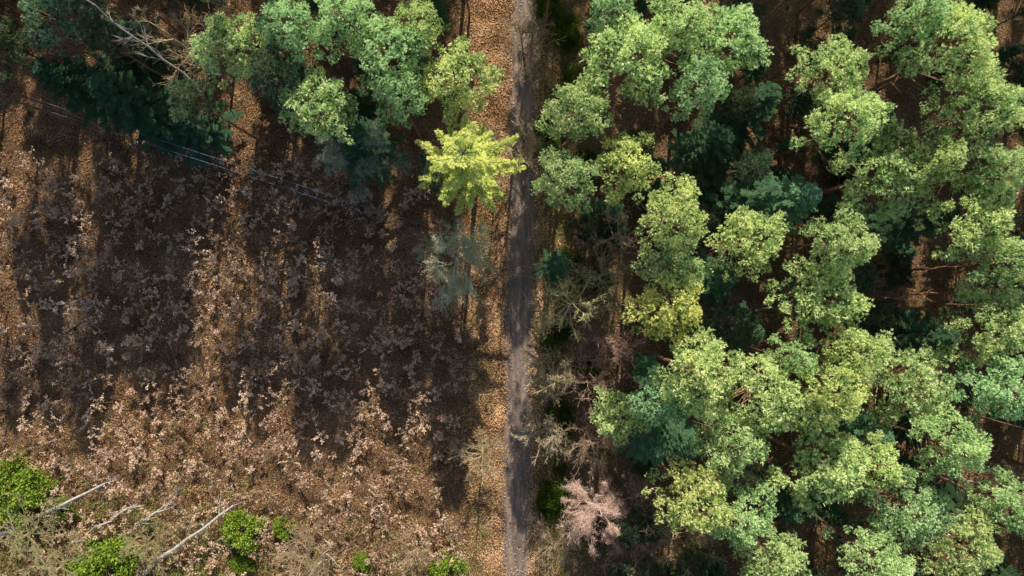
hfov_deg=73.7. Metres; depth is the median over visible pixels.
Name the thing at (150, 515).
fallen birch trunk
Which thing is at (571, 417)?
undergrowth bush
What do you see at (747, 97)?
pine tree
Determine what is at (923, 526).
pine tree
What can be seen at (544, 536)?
bare deciduous tree
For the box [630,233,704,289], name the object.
pine tree
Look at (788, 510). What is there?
spruce tree
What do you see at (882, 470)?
pine tree
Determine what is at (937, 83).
undergrowth bush
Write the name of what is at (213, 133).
spruce tree
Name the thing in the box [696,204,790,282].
pine tree
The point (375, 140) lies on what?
grey green tree
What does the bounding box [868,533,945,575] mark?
pine tree
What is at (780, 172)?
young spruce tree
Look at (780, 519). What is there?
pine tree
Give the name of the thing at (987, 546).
pine tree
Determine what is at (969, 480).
fallen pine trunk
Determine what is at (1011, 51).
young spruce tree
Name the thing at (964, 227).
pine tree
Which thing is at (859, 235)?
young spruce tree
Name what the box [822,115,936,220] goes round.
pine tree
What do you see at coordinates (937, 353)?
young spruce tree
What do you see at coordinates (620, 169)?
pine tree
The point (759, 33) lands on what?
young spruce tree
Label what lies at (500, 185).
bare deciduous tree
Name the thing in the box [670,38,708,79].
young spruce tree
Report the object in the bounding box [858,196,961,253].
spruce tree
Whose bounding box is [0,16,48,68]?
pine tree
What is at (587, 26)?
young spruce tree
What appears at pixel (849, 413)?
pine tree
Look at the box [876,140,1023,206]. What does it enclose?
pine tree
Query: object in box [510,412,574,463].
bare deciduous tree
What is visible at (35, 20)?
pine tree
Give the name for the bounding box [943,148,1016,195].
young spruce tree
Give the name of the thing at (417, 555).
bare deciduous tree
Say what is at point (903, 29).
pine tree
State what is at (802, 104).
young spruce tree
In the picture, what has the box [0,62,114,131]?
pine tree
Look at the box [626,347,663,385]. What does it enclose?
young spruce tree
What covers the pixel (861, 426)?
spruce tree
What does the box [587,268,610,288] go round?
undergrowth bush
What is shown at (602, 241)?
bare deciduous tree
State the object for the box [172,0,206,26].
pine tree
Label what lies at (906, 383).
pine tree
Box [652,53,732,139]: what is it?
pine tree
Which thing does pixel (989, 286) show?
young spruce tree
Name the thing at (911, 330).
spruce tree
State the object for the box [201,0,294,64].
pine tree
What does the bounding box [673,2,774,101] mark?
pine tree
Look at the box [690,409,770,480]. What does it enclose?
pine tree
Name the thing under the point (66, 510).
green bush
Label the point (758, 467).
undergrowth bush
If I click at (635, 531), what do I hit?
pine tree
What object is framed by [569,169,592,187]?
undergrowth bush
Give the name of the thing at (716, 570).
young spruce tree
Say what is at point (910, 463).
young spruce tree
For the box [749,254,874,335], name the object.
pine tree
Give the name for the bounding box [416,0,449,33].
young spruce tree
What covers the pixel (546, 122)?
undergrowth bush
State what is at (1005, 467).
pine tree
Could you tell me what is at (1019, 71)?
pine tree
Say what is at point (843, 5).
pine tree
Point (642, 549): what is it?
bare deciduous tree
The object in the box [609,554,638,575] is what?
young spruce tree
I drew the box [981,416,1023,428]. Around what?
pine tree
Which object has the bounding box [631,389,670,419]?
young spruce tree
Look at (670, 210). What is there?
pine tree
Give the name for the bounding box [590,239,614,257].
undergrowth bush
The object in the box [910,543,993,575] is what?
pine tree
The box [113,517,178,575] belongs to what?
bare deciduous tree
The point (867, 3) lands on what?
young spruce tree
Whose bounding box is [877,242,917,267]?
young spruce tree
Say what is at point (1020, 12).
pine tree
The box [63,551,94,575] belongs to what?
green bush
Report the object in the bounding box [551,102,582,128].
undergrowth bush
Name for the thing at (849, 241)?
pine tree
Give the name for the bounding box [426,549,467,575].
green bush
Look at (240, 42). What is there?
pine tree
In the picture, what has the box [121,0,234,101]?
bare deciduous tree
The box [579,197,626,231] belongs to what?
young spruce tree
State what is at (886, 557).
pine tree
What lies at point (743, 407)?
young spruce tree
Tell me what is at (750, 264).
young spruce tree
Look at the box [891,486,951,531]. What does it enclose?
young spruce tree
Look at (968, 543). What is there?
pine tree
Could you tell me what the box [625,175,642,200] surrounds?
young spruce tree
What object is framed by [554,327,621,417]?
bare deciduous tree
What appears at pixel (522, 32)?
bare deciduous tree
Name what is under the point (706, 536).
bare deciduous tree
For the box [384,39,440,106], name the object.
spruce tree
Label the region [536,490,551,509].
undergrowth bush
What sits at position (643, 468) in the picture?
undergrowth bush
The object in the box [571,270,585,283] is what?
undergrowth bush
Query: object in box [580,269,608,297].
undergrowth bush
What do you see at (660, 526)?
young spruce tree
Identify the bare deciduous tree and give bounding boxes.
[0,493,67,569]
[18,521,96,575]
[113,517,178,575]
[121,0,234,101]
[225,24,294,58]
[269,504,333,575]
[383,521,440,575]
[444,422,515,485]
[475,156,517,213]
[476,106,556,190]
[492,0,565,87]
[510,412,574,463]
[522,345,585,407]
[526,257,605,342]
[526,512,583,575]
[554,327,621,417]
[556,406,629,479]
[569,242,642,317]
[572,198,649,274]
[582,321,646,380]
[592,519,673,575]
[595,464,673,537]
[645,496,730,575]
[719,447,788,495]
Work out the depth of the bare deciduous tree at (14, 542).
61.52 m
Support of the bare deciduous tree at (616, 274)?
on the ground
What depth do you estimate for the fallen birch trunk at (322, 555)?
62.60 m
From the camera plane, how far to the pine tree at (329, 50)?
54.40 m
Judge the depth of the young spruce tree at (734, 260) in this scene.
58.75 m
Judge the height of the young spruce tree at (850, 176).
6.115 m
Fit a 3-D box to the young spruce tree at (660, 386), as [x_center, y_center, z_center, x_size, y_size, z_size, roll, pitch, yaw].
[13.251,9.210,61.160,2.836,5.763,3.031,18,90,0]
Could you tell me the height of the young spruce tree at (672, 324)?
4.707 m
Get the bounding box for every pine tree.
[0,0,70,41]
[0,0,110,65]
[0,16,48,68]
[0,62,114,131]
[0,92,76,124]
[1,60,38,79]
[17,0,128,64]
[69,0,198,61]
[74,15,172,81]
[136,0,182,35]
[168,78,257,139]
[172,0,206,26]
[188,11,284,89]
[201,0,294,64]
[248,42,332,125]
[255,0,343,91]
[262,0,334,56]
[277,65,358,144]
[309,0,386,73]
[349,12,434,112]
[371,67,427,140]
[388,0,450,75]
[413,31,504,130]
[415,151,464,195]
[466,0,470,15]
[530,147,605,213]
[533,73,614,160]
[544,0,550,27]
[568,208,609,245]
[579,11,672,120]
[584,0,642,77]
[588,385,650,447]
[591,131,661,206]
[612,493,659,552]
[621,266,703,345]
[622,539,667,575]
[626,371,690,428]
[628,172,708,250]
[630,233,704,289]
[634,0,709,91]
[641,453,737,534]
[649,325,754,424]
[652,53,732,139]
[653,0,687,21]
[666,523,710,575]
[670,157,711,197]
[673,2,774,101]
[673,198,720,236]
[688,461,779,548]
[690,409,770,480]
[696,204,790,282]
[701,300,757,349]
[705,348,807,439]
[707,84,759,128]
[713,499,811,575]
[716,143,773,186]
[721,0,766,46]
[725,553,770,575]
[746,331,820,380]
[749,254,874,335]
[750,351,872,432]
[750,479,801,527]
[756,0,795,29]
[757,412,873,519]
[760,33,873,118]
[762,201,881,275]
[762,533,827,575]
[764,25,826,82]
[771,322,892,383]
[773,83,897,173]
[788,0,868,53]
[792,365,866,399]
[795,0,814,14]
[795,498,915,575]
[797,422,904,491]
[806,98,864,138]
[808,255,879,295]
[809,534,877,575]
[817,455,965,546]
[821,0,955,79]
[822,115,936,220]
[828,329,962,428]
[829,510,879,551]
[830,0,999,113]
[833,126,968,202]
[848,22,913,71]
[857,493,1003,575]
[858,298,904,338]
[860,407,993,480]
[862,0,940,39]
[868,249,915,292]
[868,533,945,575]
[876,33,972,90]
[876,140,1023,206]
[883,351,1023,424]
[884,62,1023,148]
[889,234,1023,300]
[894,281,1023,368]
[905,134,1001,180]
[910,67,1013,122]
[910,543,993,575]
[911,400,982,443]
[913,171,1018,264]
[917,465,1023,540]
[929,338,1000,373]
[933,287,1023,323]
[934,457,1018,497]
[955,527,986,558]
[957,99,1023,139]
[963,323,1023,360]
[975,56,1023,94]
[980,209,1023,240]
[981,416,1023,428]
[983,0,1023,32]
[988,519,1023,535]
[1002,455,1023,466]
[1004,127,1023,136]
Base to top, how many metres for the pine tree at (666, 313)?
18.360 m
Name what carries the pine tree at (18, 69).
on the ground
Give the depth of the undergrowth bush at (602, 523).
62.85 m
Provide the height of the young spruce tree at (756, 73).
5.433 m
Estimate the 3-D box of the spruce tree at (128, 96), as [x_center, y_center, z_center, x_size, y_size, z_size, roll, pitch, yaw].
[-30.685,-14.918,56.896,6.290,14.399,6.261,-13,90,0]
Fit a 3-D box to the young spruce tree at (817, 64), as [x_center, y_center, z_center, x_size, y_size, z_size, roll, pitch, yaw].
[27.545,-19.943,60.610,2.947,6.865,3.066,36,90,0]
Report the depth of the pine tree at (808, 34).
54.62 m
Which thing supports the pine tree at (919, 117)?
on the ground
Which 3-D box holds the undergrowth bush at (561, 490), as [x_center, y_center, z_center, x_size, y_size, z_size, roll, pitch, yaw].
[4.198,19.162,63.292,3.385,1.663,3.324,-42,90,0]
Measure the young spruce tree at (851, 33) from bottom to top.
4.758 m
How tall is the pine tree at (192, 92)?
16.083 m
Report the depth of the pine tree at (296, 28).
46.42 m
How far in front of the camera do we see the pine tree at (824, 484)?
49.15 m
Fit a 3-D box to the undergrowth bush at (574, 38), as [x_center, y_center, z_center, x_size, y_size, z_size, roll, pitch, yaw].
[4.936,-23.504,63.288,3.406,1.674,3.345,30,90,0]
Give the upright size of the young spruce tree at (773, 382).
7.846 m
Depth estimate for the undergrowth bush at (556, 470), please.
63.43 m
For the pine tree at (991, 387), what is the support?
on the ground
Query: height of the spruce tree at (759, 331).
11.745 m
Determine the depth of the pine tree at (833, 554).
56.19 m
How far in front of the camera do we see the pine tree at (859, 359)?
48.08 m
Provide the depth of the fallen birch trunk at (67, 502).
62.05 m
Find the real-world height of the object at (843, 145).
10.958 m
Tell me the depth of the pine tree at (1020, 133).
55.84 m
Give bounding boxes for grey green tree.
[312,120,413,207]
[411,217,500,317]
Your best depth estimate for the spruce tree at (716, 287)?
54.13 m
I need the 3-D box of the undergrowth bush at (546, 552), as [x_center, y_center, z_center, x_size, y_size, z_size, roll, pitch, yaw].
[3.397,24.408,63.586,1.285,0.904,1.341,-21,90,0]
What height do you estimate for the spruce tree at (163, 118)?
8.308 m
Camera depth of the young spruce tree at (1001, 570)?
58.55 m
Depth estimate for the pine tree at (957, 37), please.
45.52 m
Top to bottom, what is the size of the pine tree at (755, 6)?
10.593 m
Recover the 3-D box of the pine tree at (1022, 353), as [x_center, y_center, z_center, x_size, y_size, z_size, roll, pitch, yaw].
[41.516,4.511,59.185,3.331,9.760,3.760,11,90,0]
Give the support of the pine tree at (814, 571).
on the ground
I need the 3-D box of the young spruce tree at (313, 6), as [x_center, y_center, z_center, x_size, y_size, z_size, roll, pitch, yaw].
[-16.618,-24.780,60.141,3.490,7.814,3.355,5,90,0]
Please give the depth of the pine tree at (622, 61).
46.36 m
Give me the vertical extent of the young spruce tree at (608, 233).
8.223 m
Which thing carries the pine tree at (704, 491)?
on the ground
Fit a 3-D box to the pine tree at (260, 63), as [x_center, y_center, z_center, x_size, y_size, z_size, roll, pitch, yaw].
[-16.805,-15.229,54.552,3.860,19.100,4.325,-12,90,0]
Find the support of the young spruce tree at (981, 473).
on the ground
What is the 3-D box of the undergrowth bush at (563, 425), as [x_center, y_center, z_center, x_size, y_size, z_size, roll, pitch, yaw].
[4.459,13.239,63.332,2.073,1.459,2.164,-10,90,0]
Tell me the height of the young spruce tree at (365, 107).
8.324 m
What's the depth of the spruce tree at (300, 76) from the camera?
56.55 m
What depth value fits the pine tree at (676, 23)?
46.87 m
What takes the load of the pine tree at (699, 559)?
on the ground
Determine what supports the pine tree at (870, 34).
on the ground
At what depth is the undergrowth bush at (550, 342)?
63.50 m
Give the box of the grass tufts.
[0,0,595,575]
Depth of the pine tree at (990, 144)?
53.38 m
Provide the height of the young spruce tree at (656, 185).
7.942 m
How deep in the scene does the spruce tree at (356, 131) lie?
56.30 m
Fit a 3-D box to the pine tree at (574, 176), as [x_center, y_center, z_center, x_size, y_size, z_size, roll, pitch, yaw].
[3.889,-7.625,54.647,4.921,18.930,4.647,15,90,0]
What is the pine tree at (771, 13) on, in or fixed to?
on the ground
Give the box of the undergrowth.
[542,0,1023,575]
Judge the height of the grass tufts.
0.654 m
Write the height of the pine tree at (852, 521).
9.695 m
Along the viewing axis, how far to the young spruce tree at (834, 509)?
57.72 m
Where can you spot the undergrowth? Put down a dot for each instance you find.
(702, 300)
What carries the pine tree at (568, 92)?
on the ground
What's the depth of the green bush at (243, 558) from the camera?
63.33 m
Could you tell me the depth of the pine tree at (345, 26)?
47.52 m
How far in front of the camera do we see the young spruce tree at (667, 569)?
60.71 m
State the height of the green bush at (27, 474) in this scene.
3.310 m
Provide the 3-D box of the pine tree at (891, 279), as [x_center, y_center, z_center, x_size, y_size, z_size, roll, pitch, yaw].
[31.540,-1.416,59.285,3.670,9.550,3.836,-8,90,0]
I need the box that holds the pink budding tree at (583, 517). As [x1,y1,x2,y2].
[557,477,650,562]
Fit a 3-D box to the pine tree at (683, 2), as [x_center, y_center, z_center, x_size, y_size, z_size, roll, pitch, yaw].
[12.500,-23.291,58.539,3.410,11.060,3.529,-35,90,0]
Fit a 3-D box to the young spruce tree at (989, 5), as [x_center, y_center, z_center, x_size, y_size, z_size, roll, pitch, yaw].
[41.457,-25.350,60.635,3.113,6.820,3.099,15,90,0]
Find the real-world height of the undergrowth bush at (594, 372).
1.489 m
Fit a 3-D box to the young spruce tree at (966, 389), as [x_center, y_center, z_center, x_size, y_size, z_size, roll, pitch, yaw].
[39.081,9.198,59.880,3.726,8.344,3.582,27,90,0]
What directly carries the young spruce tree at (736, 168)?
on the ground
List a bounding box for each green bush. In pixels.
[0,448,58,531]
[28,474,59,502]
[48,494,79,525]
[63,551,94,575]
[71,534,140,575]
[140,513,156,530]
[220,509,267,555]
[229,549,258,575]
[271,515,298,543]
[351,550,371,572]
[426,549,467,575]
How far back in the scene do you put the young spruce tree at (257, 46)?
57.37 m
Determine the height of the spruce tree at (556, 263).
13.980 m
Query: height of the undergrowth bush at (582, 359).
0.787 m
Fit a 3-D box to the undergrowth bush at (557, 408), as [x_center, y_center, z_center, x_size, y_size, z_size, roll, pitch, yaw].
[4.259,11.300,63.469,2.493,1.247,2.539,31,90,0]
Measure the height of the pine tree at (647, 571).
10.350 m
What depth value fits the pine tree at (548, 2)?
60.72 m
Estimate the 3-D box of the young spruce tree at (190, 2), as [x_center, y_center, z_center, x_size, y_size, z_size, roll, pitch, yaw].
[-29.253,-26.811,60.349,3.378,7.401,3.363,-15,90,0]
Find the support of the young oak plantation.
on the ground
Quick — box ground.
[0,0,1023,575]
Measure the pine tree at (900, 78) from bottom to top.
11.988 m
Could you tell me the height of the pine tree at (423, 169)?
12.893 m
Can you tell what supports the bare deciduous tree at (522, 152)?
on the ground
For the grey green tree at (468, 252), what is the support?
on the ground
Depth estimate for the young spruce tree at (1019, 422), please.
61.53 m
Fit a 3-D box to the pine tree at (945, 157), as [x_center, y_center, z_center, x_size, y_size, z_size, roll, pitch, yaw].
[30.135,-8.886,55.162,5.065,17.902,5.294,8,90,0]
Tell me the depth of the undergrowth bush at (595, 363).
63.51 m
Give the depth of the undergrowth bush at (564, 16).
63.18 m
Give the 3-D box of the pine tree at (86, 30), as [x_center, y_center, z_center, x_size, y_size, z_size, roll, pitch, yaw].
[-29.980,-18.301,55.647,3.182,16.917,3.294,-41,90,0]
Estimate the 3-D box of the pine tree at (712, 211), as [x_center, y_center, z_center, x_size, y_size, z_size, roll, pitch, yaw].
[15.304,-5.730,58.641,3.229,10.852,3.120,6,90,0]
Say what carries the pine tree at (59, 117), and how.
on the ground
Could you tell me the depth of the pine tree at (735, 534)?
48.55 m
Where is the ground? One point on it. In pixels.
(812, 172)
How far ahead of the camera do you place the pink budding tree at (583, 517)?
55.66 m
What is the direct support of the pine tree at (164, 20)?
on the ground
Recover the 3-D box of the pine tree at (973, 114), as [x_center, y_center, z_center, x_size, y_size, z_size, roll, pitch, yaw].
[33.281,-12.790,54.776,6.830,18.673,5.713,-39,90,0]
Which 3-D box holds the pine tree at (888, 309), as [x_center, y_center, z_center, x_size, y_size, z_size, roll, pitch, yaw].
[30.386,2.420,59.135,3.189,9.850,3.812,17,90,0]
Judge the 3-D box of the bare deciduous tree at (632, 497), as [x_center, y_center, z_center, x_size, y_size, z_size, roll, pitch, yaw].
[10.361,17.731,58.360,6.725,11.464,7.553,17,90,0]
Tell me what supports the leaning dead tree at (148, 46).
on the ground
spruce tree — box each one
[29,55,126,134]
[85,69,186,149]
[88,14,191,86]
[123,75,209,157]
[167,88,243,169]
[170,0,204,10]
[247,43,285,80]
[260,56,332,135]
[307,0,347,25]
[318,10,352,47]
[332,110,409,188]
[338,89,384,121]
[351,52,373,76]
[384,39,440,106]
[415,113,526,214]
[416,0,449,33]
[532,248,571,285]
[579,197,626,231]
[581,4,619,50]
[590,213,628,249]
[608,401,672,467]
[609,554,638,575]
[625,0,656,21]
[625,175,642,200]
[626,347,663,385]
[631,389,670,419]
[634,147,653,168]
[637,178,673,216]
[639,503,665,537]
[643,157,668,181]
[645,377,670,392]
[648,554,677,575]
[658,241,739,311]
[658,318,679,332]
[662,408,699,461]
[665,117,738,187]
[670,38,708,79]
[677,185,719,229]
[687,480,713,505]
[694,549,730,575]
[698,299,764,354]
[704,81,782,153]
[707,171,781,239]
[711,218,754,250]
[717,95,729,111]
[718,250,746,274]
[722,148,772,178]
[725,31,760,61]
[725,458,804,523]
[726,493,757,525]
[729,394,771,427]
[731,402,757,426]
[738,55,769,85]
[742,252,760,270]
[753,172,822,241]
[756,370,805,413]
[760,166,792,180]
[767,276,806,307]
[775,137,802,160]
[783,83,823,121]
[786,334,826,361]
[793,478,847,526]
[794,384,894,447]
[798,47,840,81]
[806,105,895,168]
[816,192,863,224]
[816,219,871,255]
[827,27,857,47]
[828,0,871,21]
[837,133,889,170]
[838,159,879,180]
[851,299,961,356]
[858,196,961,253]
[865,445,916,470]
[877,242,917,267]
[883,404,943,448]
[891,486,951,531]
[894,342,944,366]
[925,475,981,515]
[927,369,989,408]
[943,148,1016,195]
[949,283,1012,323]
[954,0,999,21]
[963,556,1019,575]
[975,89,1023,136]
[975,463,1023,508]
[977,253,1021,291]
[984,44,1023,72]
[998,406,1023,431]
[1000,388,1023,421]
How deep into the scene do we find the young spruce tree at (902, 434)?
59.47 m
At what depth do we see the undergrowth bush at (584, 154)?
62.84 m
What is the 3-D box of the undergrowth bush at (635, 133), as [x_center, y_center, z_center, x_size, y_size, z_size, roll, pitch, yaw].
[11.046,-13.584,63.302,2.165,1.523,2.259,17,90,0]
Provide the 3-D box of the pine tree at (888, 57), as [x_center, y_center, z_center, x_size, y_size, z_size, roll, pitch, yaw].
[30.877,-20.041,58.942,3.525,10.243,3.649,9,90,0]
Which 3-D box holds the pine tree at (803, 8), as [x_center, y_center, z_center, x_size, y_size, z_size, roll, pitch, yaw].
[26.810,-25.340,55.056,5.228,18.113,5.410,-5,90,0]
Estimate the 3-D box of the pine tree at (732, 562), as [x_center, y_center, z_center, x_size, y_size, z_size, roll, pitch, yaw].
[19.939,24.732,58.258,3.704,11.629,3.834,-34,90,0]
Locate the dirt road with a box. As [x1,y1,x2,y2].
[496,0,542,575]
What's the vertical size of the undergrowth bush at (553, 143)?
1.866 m
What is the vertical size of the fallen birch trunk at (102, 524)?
3.664 m
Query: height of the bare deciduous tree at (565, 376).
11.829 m
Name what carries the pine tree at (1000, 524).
on the ground
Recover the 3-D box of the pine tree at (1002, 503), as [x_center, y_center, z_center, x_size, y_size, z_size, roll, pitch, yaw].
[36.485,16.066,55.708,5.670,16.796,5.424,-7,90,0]
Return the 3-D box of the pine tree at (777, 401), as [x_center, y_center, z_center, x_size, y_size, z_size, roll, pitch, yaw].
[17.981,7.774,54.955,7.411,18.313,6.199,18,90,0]
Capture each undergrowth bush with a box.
[533,113,556,137]
[534,0,564,19]
[534,125,561,153]
[536,479,565,510]
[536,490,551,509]
[537,495,563,520]
[540,480,574,510]
[542,334,559,351]
[542,543,555,556]
[545,398,571,421]
[547,18,580,52]
[550,319,574,341]
[550,419,571,441]
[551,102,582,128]
[552,460,566,475]
[554,9,582,39]
[555,475,570,492]
[557,62,593,96]
[559,245,582,272]
[562,406,576,420]
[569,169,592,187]
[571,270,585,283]
[574,148,601,178]
[574,363,592,378]
[576,352,589,365]
[579,366,599,387]
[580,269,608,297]
[584,350,599,365]
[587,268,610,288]
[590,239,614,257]
[591,497,619,528]
[623,130,642,150]
[628,455,659,478]
[651,222,683,249]
[678,541,700,566]
[742,463,768,473]
[763,525,788,549]
[816,289,844,313]
[827,168,847,185]
[874,382,899,401]
[928,71,943,86]
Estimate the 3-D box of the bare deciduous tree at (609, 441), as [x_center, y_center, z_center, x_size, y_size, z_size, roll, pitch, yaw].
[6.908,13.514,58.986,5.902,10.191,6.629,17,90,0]
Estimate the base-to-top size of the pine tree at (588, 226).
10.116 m
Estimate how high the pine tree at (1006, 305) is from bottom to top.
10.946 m
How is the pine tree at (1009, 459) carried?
on the ground
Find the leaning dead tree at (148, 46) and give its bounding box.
[86,0,193,83]
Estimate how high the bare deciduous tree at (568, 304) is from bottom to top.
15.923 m
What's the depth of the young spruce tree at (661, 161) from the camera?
60.22 m
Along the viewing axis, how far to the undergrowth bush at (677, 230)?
63.14 m
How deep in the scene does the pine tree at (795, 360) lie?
48.85 m
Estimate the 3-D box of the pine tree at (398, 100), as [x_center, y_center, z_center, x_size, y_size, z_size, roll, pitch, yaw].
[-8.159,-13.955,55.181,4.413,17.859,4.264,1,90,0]
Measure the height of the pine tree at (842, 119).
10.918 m
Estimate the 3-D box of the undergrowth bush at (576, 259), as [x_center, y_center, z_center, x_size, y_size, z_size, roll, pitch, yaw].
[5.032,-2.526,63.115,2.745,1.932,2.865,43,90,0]
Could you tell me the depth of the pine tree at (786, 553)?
48.00 m
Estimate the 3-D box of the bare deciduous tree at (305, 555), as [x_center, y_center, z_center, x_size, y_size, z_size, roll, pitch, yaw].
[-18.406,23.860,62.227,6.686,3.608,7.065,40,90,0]
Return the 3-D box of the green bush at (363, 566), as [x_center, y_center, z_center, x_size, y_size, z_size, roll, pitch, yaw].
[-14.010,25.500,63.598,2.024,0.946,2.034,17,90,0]
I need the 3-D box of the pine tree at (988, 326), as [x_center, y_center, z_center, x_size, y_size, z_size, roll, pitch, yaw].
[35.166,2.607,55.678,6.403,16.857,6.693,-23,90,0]
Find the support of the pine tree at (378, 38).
on the ground
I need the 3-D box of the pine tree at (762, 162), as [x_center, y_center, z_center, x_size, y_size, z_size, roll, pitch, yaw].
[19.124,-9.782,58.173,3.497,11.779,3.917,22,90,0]
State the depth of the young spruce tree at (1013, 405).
61.08 m
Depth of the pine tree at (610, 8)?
47.64 m
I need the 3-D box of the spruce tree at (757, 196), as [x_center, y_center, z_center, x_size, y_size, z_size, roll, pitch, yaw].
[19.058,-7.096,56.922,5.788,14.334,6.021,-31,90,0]
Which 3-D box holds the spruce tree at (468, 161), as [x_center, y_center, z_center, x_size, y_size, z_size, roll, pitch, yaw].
[-3.150,-9.227,55.142,8.679,17.951,7.288,-11,90,0]
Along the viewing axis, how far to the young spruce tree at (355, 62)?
61.01 m
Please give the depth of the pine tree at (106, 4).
48.84 m
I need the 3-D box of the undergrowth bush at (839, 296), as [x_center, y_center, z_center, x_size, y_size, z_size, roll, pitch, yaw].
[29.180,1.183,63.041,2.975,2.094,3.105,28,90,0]
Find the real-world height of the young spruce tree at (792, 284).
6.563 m
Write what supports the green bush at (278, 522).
on the ground
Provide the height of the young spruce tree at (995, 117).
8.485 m
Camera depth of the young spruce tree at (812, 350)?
59.84 m
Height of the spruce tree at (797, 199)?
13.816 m
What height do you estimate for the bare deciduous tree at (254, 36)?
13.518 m
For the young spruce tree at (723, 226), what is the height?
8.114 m
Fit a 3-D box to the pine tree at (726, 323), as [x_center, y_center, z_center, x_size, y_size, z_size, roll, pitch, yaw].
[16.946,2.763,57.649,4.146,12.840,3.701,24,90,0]
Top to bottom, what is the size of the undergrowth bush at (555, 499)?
1.952 m
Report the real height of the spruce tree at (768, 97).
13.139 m
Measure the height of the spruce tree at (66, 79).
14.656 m
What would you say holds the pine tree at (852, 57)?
on the ground
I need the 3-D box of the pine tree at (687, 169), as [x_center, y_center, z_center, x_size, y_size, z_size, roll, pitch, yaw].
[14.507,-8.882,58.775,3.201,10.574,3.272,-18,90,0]
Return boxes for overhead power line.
[23,95,430,234]
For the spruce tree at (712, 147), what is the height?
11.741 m
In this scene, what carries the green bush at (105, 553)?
on the ground
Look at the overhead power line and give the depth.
58.08 m
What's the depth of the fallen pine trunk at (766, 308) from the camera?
62.95 m
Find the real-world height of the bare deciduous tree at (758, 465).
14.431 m
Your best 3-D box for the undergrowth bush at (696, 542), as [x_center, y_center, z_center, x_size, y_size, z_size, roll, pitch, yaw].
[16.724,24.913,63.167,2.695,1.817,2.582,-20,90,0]
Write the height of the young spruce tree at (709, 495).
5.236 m
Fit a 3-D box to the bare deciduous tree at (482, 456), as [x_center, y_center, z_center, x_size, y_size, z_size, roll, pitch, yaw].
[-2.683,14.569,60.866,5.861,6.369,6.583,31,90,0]
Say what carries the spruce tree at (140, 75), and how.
on the ground
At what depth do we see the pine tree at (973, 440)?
47.60 m
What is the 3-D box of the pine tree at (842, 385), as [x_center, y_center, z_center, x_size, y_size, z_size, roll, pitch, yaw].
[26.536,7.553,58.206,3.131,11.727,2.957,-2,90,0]
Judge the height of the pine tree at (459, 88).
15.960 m
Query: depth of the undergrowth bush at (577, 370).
63.47 m
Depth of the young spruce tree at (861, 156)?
59.16 m
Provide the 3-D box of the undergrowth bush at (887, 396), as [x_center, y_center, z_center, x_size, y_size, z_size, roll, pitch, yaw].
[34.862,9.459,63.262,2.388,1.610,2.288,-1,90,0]
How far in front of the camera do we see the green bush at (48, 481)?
63.08 m
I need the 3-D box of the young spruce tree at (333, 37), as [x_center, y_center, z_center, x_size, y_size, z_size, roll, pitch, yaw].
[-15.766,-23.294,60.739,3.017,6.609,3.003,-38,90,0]
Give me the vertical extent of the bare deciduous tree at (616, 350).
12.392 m
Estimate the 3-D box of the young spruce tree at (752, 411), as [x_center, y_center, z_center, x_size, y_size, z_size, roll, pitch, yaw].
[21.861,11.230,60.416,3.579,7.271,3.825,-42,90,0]
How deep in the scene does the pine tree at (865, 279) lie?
53.83 m
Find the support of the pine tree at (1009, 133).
on the ground
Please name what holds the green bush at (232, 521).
on the ground
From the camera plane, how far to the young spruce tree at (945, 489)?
59.84 m
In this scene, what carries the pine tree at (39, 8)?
on the ground
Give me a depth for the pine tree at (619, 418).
53.38 m
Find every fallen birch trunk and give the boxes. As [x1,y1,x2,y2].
[0,474,119,537]
[71,501,142,543]
[117,488,181,540]
[138,495,240,575]
[308,549,337,575]
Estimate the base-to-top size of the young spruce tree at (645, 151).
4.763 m
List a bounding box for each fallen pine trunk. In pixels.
[751,301,790,312]
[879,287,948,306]
[949,473,1009,513]
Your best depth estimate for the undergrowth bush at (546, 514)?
63.29 m
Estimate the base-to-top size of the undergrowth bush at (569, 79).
1.873 m
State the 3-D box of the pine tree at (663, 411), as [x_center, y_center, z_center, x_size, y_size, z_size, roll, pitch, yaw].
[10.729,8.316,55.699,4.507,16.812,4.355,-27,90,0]
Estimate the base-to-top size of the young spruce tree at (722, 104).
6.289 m
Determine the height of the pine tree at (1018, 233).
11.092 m
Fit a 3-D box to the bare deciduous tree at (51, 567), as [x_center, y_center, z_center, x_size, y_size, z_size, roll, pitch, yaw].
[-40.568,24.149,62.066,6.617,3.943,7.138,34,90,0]
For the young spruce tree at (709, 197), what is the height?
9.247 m
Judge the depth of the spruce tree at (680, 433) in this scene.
55.68 m
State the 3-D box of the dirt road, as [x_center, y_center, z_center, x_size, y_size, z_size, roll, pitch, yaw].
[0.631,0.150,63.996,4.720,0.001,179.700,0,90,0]
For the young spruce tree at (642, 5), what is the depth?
61.05 m
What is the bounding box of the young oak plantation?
[0,137,470,575]
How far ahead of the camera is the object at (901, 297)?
63.11 m
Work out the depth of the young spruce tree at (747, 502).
59.93 m
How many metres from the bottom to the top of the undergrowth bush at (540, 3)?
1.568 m
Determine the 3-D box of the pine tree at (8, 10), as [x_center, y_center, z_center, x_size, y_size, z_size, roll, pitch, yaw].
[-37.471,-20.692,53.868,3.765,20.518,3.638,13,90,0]
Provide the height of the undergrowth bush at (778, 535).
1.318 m
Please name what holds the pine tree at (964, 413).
on the ground
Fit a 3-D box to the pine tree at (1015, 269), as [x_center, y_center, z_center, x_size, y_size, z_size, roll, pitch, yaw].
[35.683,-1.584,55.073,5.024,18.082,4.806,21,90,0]
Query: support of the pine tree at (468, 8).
on the ground
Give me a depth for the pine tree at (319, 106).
48.46 m
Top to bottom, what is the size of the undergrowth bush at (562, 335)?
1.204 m
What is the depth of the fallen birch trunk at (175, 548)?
62.31 m
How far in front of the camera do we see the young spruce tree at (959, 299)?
61.27 m

